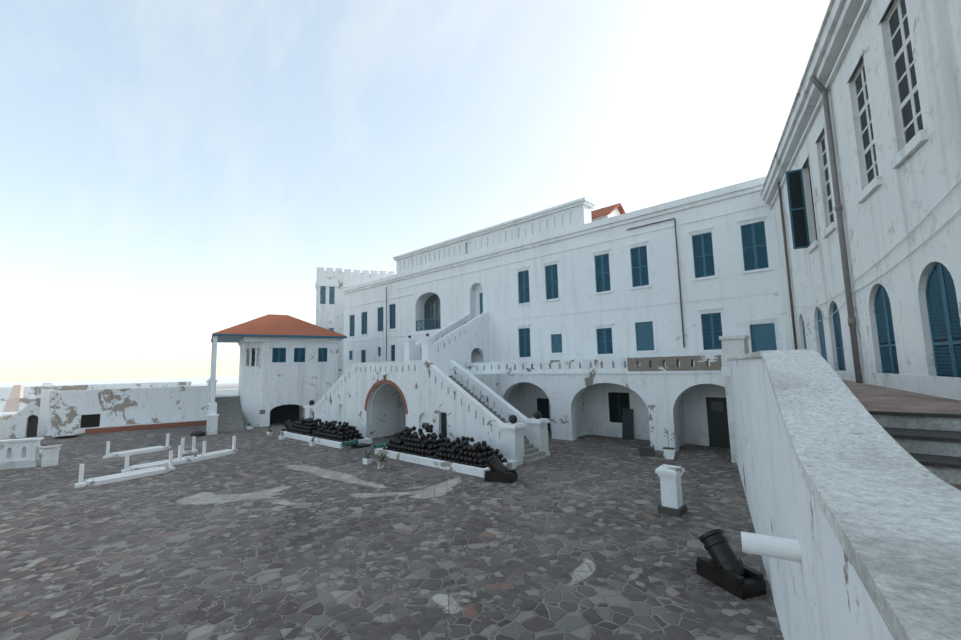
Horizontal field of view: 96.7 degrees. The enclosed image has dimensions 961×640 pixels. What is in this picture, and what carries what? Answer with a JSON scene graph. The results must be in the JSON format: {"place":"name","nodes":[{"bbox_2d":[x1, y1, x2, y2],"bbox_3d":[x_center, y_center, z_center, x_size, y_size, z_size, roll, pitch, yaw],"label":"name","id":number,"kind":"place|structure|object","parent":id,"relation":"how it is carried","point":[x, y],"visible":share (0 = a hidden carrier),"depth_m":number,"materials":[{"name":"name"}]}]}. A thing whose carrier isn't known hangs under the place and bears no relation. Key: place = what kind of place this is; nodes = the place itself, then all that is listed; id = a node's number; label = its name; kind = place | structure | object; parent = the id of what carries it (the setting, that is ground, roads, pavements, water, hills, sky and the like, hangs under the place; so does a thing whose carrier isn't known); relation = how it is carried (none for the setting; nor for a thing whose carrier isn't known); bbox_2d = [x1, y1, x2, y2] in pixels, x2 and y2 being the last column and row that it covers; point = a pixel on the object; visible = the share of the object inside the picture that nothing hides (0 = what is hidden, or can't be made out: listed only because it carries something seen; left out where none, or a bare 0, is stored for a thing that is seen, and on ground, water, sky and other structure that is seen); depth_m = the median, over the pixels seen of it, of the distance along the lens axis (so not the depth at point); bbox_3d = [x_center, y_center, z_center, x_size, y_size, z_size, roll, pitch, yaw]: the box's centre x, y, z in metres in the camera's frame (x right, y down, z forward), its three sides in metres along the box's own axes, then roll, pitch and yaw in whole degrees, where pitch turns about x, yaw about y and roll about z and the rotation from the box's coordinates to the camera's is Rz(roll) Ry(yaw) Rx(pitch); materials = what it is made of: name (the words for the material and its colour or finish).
{"place":"outdoors","nodes":[
{"label":"outdoors","id":0,"kind":"place"},
{"bbox_2d":[3,385,23,411],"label":"wall","id":1,"kind":"structure","parent":0,"point":[16,394],"depth_m":42.02,"materials":[{"name":"white paint"}]},
{"bbox_2d":[3,395,40,438],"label":"stair wall","id":2,"kind":"structure","parent":0,"point":[15,425],"depth_m":35.82,"materials":[{"name":"white paint"}]},
{"bbox_2d":[27,415,37,436],"bbox_3d":[-38.176,9.010,36.479,0.100,1.850,0.700,-11,-12,57],"label":"stair door","id":3,"kind":"structure","parent":2,"relation":"in","point":[32,426],"depth_m":36.41,"materials":[{"name":"black wood"}]},
{"bbox_2d":[47,386,207,435],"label":"bastion wall","id":4,"kind":"structure","parent":0,"point":[111,407],"depth_m":39.55,"materials":[{"name":"white paint"}]},
{"bbox_2d":[80,414,99,427],"bbox_3d":[-34.962,9.041,38.324,1.300,1.150,0.180,3,-7,-33],"label":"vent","id":5,"kind":"object","parent":4,"relation":"attached to","point":[91,420],"visible":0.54,"depth_m":38.27,"materials":[{"name":"metal"}]},
{"bbox_2d":[315,267,394,378],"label":"tower","id":6,"kind":"structure","parent":0,"point":[328,315],"depth_m":60.97,"materials":[{"name":"white paint"}]},
{"bbox_2d":[0,376,783,639],"bbox_3d":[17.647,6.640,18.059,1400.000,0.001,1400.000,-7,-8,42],"label":"ground","id":7,"kind":"structure","parent":0,"point":[259,535],"depth_m":12.26,"materials":[{"name":"grey stone"}]},
{"bbox_2d":[0,440,39,461],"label":"balustrade","id":8,"kind":"object","parent":7,"relation":"on","point":[30,450],"visible":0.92,"depth_m":23.92,"materials":[{"name":"white paint"}]},
{"bbox_2d":[0,437,43,469],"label":"balustrade rail","id":9,"kind":"object","parent":7,"relation":"on","point":[20,464],"visible":0.8,"depth_m":23.86,"materials":[{"name":"white paint"}]},
{"bbox_2d":[0,390,55,439],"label":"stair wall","id":10,"kind":"structure","parent":7,"relation":"on","point":[1,428],"depth_m":35.12,"materials":[{"name":"white paint"}]},
{"bbox_2d":[40,444,61,466],"bbox_3d":[-24.594,7.712,24.412,0.840,1.170,0.840,-7,-8,42],"label":"pedestal","id":11,"kind":"object","parent":7,"relation":"on","point":[50,455],"visible":0.93,"depth_m":24.18,"materials":[{"name":"white paint"}]},
{"bbox_2d":[41,442,60,445],"bbox_3d":[-24.608,7.116,24.478,0.800,0.030,0.800,-7,-8,42],"label":"pedestal cap","id":12,"kind":"object","parent":11,"relation":"on","point":[57,443],"visible":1,"depth_m":24.33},
{"bbox_2d":[0,381,190,420],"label":"outworks","id":13,"kind":"object","parent":7,"relation":"on","point":[31,394],"visible":0.15,"depth_m":47.54,"materials":[{"name":"white paint"}]},
{"bbox_2d":[37,378,218,436],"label":"pillars","id":14,"kind":"structure","parent":7,"relation":"on","point":[46,389],"depth_m":36.54,"materials":[{"name":"white paint"}]},
{"bbox_2d":[52,419,206,436],"bbox_3d":[-31.471,9.903,39.337,3.322,0.540,11.453,-7,-8,42],"label":"ledge top","id":15,"kind":"object","parent":7,"relation":"on","point":[128,425],"visible":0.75,"depth_m":38.97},
{"bbox_2d":[85,420,206,433],"bbox_3d":[-30.758,9.965,40.133,0.900,0.420,9.400,-11,-12,57],"label":"ledge","id":16,"kind":"object","parent":7,"relation":"on","point":[136,427],"visible":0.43,"depth_m":39.40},
{"bbox_2d":[74,433,237,487],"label":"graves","id":17,"kind":"object","parent":7,"relation":"on","point":[128,472],"visible":1,"depth_m":23.38,"materials":[{"name":"white paint"}]},
{"bbox_2d":[190,430,205,436],"bbox_3d":[-23.058,9.316,34.832,1.484,0.720,1.080,-7,-8,42],"label":"rock","id":18,"kind":"object","parent":7,"relation":"on","point":[196,433],"visible":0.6,"depth_m":34.42,"materials":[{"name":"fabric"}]},
{"bbox_2d":[206,336,217,431],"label":"porch columns","id":19,"kind":"structure","parent":7,"relation":"on","point":[212,406],"depth_m":37.41,"materials":[{"name":"white paint"}]},
{"bbox_2d":[209,388,238,402],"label":"wall","id":20,"kind":"structure","parent":7,"relation":"on","point":[231,392],"depth_m":52.55,"materials":[{"name":"white paint"}]},
{"bbox_2d":[215,396,244,432],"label":"pavilion stairs","id":21,"kind":"structure","parent":7,"relation":"on","point":[229,412],"depth_m":39.43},
{"bbox_2d":[270,404,298,422],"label":"arched doorway","id":22,"kind":"structure","parent":7,"relation":"on","point":[281,413],"depth_m":42.62,"materials":[{"name":"black"}]},
{"bbox_2d":[282,419,292,430],"bbox_3d":[-15.433,8.669,34.866,1.378,1.148,0.720,-2,-6,7],"label":"mortar","id":23,"kind":"object","parent":7,"relation":"on","point":[288,423],"visible":0.44,"depth_m":34.67,"materials":[{"name":"metal"}]},
{"bbox_2d":[238,342,337,426],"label":"pavilion","id":24,"kind":"structure","parent":7,"relation":"on","point":[266,385],"depth_m":41.01,"materials":[{"name":"white paint"}]},
{"bbox_2d":[212,314,344,335],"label":"pavilion roof","id":25,"kind":"structure","parent":24,"relation":"on","point":[271,324],"depth_m":42.26,"materials":[{"name":"tile"}]},
{"bbox_2d":[211,334,346,342],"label":"roof eave","id":26,"kind":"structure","parent":25,"relation":"attached to","point":[229,338],"depth_m":40.92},
{"bbox_2d":[238,337,340,363],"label":"cornice","id":27,"kind":"structure","parent":24,"relation":"attached to","point":[243,340],"depth_m":41.35,"materials":[{"name":"white paint"}]},
{"bbox_2d":[351,443,370,447],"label":"cannon beds","id":28,"kind":"object","parent":7,"relation":"on","point":[361,445],"visible":0.43,"depth_m":27.90,"materials":[{"name":"metal"}]},
{"bbox_2d":[341,439,358,447],"bbox_3d":[-8.338,7.920,27.430,0.600,0.490,1.628,-3,-6,14],"label":"cannon","id":29,"kind":"object","parent":28,"relation":"on","point":[354,442],"visible":1,"depth_m":27.16,"materials":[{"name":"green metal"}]},
{"bbox_2d":[372,441,387,449],"bbox_3d":[-6.039,7.746,26.294,0.600,0.483,1.528,-4,-7,24],"label":"cannon","id":30,"kind":"object","parent":28,"relation":"on","point":[379,445],"visible":0.58,"depth_m":25.89,"materials":[{"name":"green metal"}]},
{"bbox_2d":[281,431,515,477],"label":"kerbs","id":31,"kind":"structure","parent":7,"relation":"on","point":[464,469],"depth_m":22.82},
{"bbox_2d":[311,360,503,458],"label":"stair side wall","id":32,"kind":"structure","parent":7,"relation":"on","point":[428,388],"depth_m":27.49,"materials":[{"name":"white paint"}]},
{"bbox_2d":[364,380,407,413],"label":"arch trim","id":33,"kind":"structure","parent":32,"relation":"attached to","point":[392,384],"depth_m":29.55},
{"bbox_2d":[348,373,447,420],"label":"stair trim","id":34,"kind":"structure","parent":32,"relation":"attached to","point":[441,408],"depth_m":29.82,"materials":[{"name":"white paint"}]},
{"bbox_2d":[303,336,550,465],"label":"pillars","id":35,"kind":"structure","parent":7,"relation":"on","point":[513,441],"depth_m":23.62,"materials":[{"name":"white paint"}]},
{"bbox_2d":[309,334,541,423],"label":"finials","id":36,"kind":"object","parent":35,"relation":"on","point":[513,418],"visible":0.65,"depth_m":23.91,"materials":[{"name":"metal"}]},
{"bbox_2d":[371,373,502,437],"bbox_3d":[-3.886,6.486,32.740,8.400,4.500,7.400,-7,-8,42],"label":"archway","id":37,"kind":"object","parent":7,"relation":"on","point":[388,416],"visible":0.15,"depth_m":32.25,"materials":[{"name":"white paint"}]},
{"bbox_2d":[245,426,675,468],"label":"plant pots","id":38,"kind":"object","parent":7,"relation":"on","point":[668,454],"visible":0.85,"depth_m":22.48,"materials":[{"name":"white ceramic"}]},
{"bbox_2d":[247,425,673,461],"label":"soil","id":39,"kind":"structure","parent":38,"relation":"in","point":[670,448],"depth_m":22.83,"materials":[{"name":"brown soil"}]},
{"bbox_2d":[248,423,674,460],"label":"leaves","id":40,"kind":"object","parent":39,"relation":"on","point":[382,458],"visible":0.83,"depth_m":22.91,"materials":[{"name":"green plant"}]},
{"bbox_2d":[449,360,528,438],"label":"stair side wall","id":41,"kind":"structure","parent":7,"relation":"on","point":[496,402],"depth_m":26.57,"materials":[{"name":"white paint"}]},
{"bbox_2d":[448,376,549,464],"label":"stair steps","id":42,"kind":"structure","parent":7,"relation":"on","point":[533,455],"depth_m":23.25,"materials":[{"name":"white concrete"}]},
{"bbox_2d":[485,454,517,483],"bbox_3d":[0.866,6.560,19.042,1.392,1.132,0.720,-4,-7,22],"label":"mortar","id":43,"kind":"object","parent":7,"relation":"on","point":[500,472],"visible":1,"depth_m":18.81,"materials":[{"name":"metal"}]},
{"bbox_2d":[343,191,786,445],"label":"facade","id":44,"kind":"structure","parent":7,"relation":"on","point":[497,287],"depth_m":30.48,"materials":[{"name":"white paint"}]},
{"bbox_2d":[416,298,440,330],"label":"balcony joinery","id":45,"kind":"object","parent":44,"relation":"attached to","point":[432,319],"visible":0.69,"depth_m":44.76,"materials":[{"name":"wood"}]},
{"bbox_2d":[424,294,439,330],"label":"balcony glass","id":46,"kind":"object","parent":45,"relation":"in","point":[431,298],"visible":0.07,"depth_m":45.26,"materials":[{"name":"glass"}]},
{"bbox_2d":[396,204,591,273],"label":"parapet wall","id":47,"kind":"structure","parent":44,"relation":"on","point":[560,220],"depth_m":37.72,"materials":[{"name":"white paint"}]},
{"bbox_2d":[393,197,595,260],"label":"parapet cornice","id":48,"kind":"structure","parent":47,"relation":"attached to","point":[569,205],"depth_m":37.31,"materials":[{"name":"white paint"}]},
{"bbox_2d":[342,176,776,358],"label":"trim","id":49,"kind":"structure","parent":44,"relation":"attached to","point":[732,191],"depth_m":30.73,"materials":[{"name":"white paint"}]},
{"bbox_2d":[592,208,620,221],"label":"gable wall","id":50,"kind":"structure","parent":44,"relation":"on","point":[615,212],"depth_m":35.03,"materials":[{"name":"white paint"}]},
{"bbox_2d":[591,203,624,218],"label":"roof","id":51,"kind":"structure","parent":50,"relation":"on","point":[603,211],"depth_m":35.49,"materials":[{"name":"tile"}]},
{"bbox_2d":[607,422,621,424],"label":"arched sill","id":52,"kind":"structure","parent":44,"relation":"attached to","point":[614,423],"depth_m":29.58,"materials":[{"name":"white paint"}]},
{"bbox_2d":[272,169,960,377],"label":"shuttered windows","id":53,"kind":"structure","parent":44,"relation":"attached to","point":[939,280],"depth_m":24.78,"materials":[{"name":"blue wood"}]},
{"bbox_2d":[441,392,729,447],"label":"doors","id":54,"kind":"structure","parent":7,"relation":"on","point":[718,428],"depth_m":25.74,"materials":[{"name":"black wood"}]},
{"bbox_2d":[711,402,722,410],"bbox_3d":[14.431,5.103,25.117,1.600,0.550,0.010,-7,-8,42],"label":"door glass","id":55,"kind":"object","parent":54,"relation":"attached to","point":[716,406],"visible":0.43,"depth_m":25.43,"materials":[{"name":"grey glass"}]},
{"bbox_2d":[471,370,724,451],"bbox_3d":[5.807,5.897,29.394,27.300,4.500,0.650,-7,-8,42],"label":"arcade","id":56,"kind":"object","parent":7,"relation":"on","point":[660,395],"visible":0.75,"depth_m":25.88},
{"bbox_2d":[466,355,723,372],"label":"terrace parapet","id":57,"kind":"structure","parent":56,"relation":"on","point":[633,364],"depth_m":27.18,"materials":[{"name":"white paint"}]},
{"bbox_2d":[622,409,632,439],"bbox_3d":[9.915,7.005,28.773,0.750,1.982,0.352,-7,-8,42],"label":"door","id":58,"kind":"structure","parent":7,"relation":"on","point":[627,423],"depth_m":28.75,"materials":[{"name":"wood"}]},
{"bbox_2d":[639,446,654,456],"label":"stone block","id":59,"kind":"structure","parent":7,"relation":"on","point":[646,451],"depth_m":23.29,"materials":[{"name":"grey stone"}]},
{"bbox_2d":[655,464,684,508],"bbox_3d":[6.474,5.647,14.514,0.720,1.260,0.720,-7,-8,42],"label":"pedestal","id":60,"kind":"object","parent":7,"relation":"on","point":[670,485],"visible":1,"depth_m":14.33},
{"bbox_2d":[658,503,687,517],"bbox_3d":[6.491,6.383,14.433,0.720,0.220,0.720,-7,-8,42],"label":"pedestal base","id":61,"kind":"object","parent":7,"relation":"on","point":[681,511],"visible":0.79,"depth_m":14.18,"materials":[{"name":"paint"}]},
{"bbox_2d":[696,529,766,599],"bbox_3d":[5.654,5.445,9.805,0.684,1.104,1.294,1,-7,-18],"label":"mortar","id":62,"kind":"object","parent":7,"relation":"on","point":[724,567],"visible":1,"depth_m":9.59,"materials":[{"name":"metal"}]},
{"bbox_2d":[719,335,749,462],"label":"pier","id":63,"kind":"structure","parent":7,"relation":"on","point":[734,345],"depth_m":21.56,"materials":[{"name":"white paint"}]},
{"bbox_2d":[728,357,792,639],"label":"wall","id":64,"kind":"structure","parent":7,"relation":"on","point":[753,428],"depth_m":9.23,"materials":[{"name":"white paint"}]},
{"bbox_2d":[721,367,730,375],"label":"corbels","id":65,"kind":"object","parent":64,"relation":"attached to","point":[726,371],"visible":1,"depth_m":19.68,"materials":[{"name":"white paint"}]},
{"bbox_2d":[727,351,761,359],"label":"coping wall","id":66,"kind":"structure","parent":64,"relation":"on","point":[753,354],"depth_m":9.41,"materials":[{"name":"white paint"}]},
{"bbox_2d":[768,376,893,639],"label":"wall","id":67,"kind":"structure","parent":7,"relation":"on","point":[830,598],"depth_m":3.41,"materials":[{"name":"white paint"}]},
{"bbox_2d":[741,531,800,561],"bbox_3d":[3.171,2.443,4.592,0.620,0.210,0.210,-5,-7,31],"label":"spout","id":68,"kind":"object","parent":67,"relation":"attached to","point":[772,546],"visible":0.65,"depth_m":4.55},
{"bbox_2d":[761,349,960,639],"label":"wall coping","id":69,"kind":"object","parent":67,"relation":"on","point":[889,506],"depth_m":2.33,"materials":[{"name":"white concrete"}]},
{"bbox_2d":[772,0,960,375],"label":"building","id":70,"kind":"structure","parent":7,"relation":"on","point":[903,200],"depth_m":10.32,"materials":[{"name":"white paint"}]},
{"bbox_2d":[386,182,797,361],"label":"drainpipes","id":71,"kind":"object","parent":70,"relation":"attached to","point":[788,269],"visible":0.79,"depth_m":21.22,"materials":[{"name":"grey metal"}]},
{"bbox_2d":[518,179,960,321],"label":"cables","id":72,"kind":"object","parent":70,"relation":"attached to","point":[945,196],"visible":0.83,"depth_m":10.12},
{"bbox_2d":[809,75,862,382],"bbox_3d":[11.021,-3.036,13.290,0.449,9.883,0.184,-5,-7,27],"label":"grey pipe","id":73,"kind":"object","parent":70,"relation":"attached to","point":[838,208],"visible":1,"depth_m":13.15,"materials":[{"name":"grey metal"}]},
{"bbox_2d":[762,0,960,400],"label":"trim","id":74,"kind":"structure","parent":70,"relation":"attached to","point":[836,40],"depth_m":12.25,"materials":[{"name":"white paint"}]},
{"bbox_2d":[760,0,834,194],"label":"eave","id":75,"kind":"object","parent":74,"relation":"on","point":[825,18],"depth_m":14.67,"materials":[{"name":"white paint"}]},
{"bbox_2d":[821,0,920,223],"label":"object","id":76,"kind":"object","parent":70,"relation":"attached to","point":[912,90],"visible":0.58,"depth_m":9.70,"materials":[{"name":"white wood"}]},
{"bbox_2d":[821,0,922,222],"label":"windows","id":77,"kind":"object","parent":70,"relation":"attached to","point":[900,64],"visible":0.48,"depth_m":9.57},
{"bbox_2d":[841,379,960,413],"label":"platform","id":78,"kind":"structure","parent":70,"relation":"attached to","point":[869,397],"depth_m":8.18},
{"bbox_3d":[-6.961,8.129,27.391,20.820,0.200,2.120,-7,-8,42],"label":"heap base","id":79,"kind":"object","parent":7,"relation":"on","visible":0},
{"bbox_2d":[287,417,506,467],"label":"cannonball piles","id":80,"kind":"object","parent":79,"relation":"on","point":[463,451],"visible":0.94,"depth_m":23.82,"materials":[{"name":"metal"}]},
{"bbox_2d":[0,0,829,382],"label":"sky","id":81,"kind":"structure","parent":0,"point":[175,174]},
{"bbox_2d":[415,314,469,359],"bbox_3d":[-3.295,1.929,37.157,0.300,5.500,6.700,-7,-8,42],"label":"stair railing","id":82,"kind":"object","parent":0,"point":[446,330],"depth_m":37.20,"materials":[{"name":"white paint"}]},
{"bbox_2d":[433,311,488,373],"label":"wall","id":83,"kind":"structure","parent":0,"point":[459,344],"depth_m":35.70,"materials":[{"name":"white paint"}]},
{"bbox_2d":[246,68,960,421],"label":"shutter","id":84,"kind":"object","parent":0,"point":[796,198],"visible":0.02,"depth_m":17.46,"materials":[{"name":"blue wood"}]},
{"bbox_2d":[948,483,960,490],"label":"brick terrace","id":85,"kind":"structure","parent":0,"point":[958,486],"depth_m":5.37,"materials":[{"name":"brown brick"}]},
{"bbox_2d":[871,414,960,484],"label":"step risers","id":86,"kind":"object","parent":85,"relation":"on","point":[947,475],"visible":0.25,"depth_m":6.17,"materials":[{"name":"white paint"}]},
{"bbox_2d":[868,411,960,468],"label":"step treads","id":87,"kind":"object","parent":86,"relation":"on","point":[936,460],"visible":0.38,"depth_m":6.14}
]}

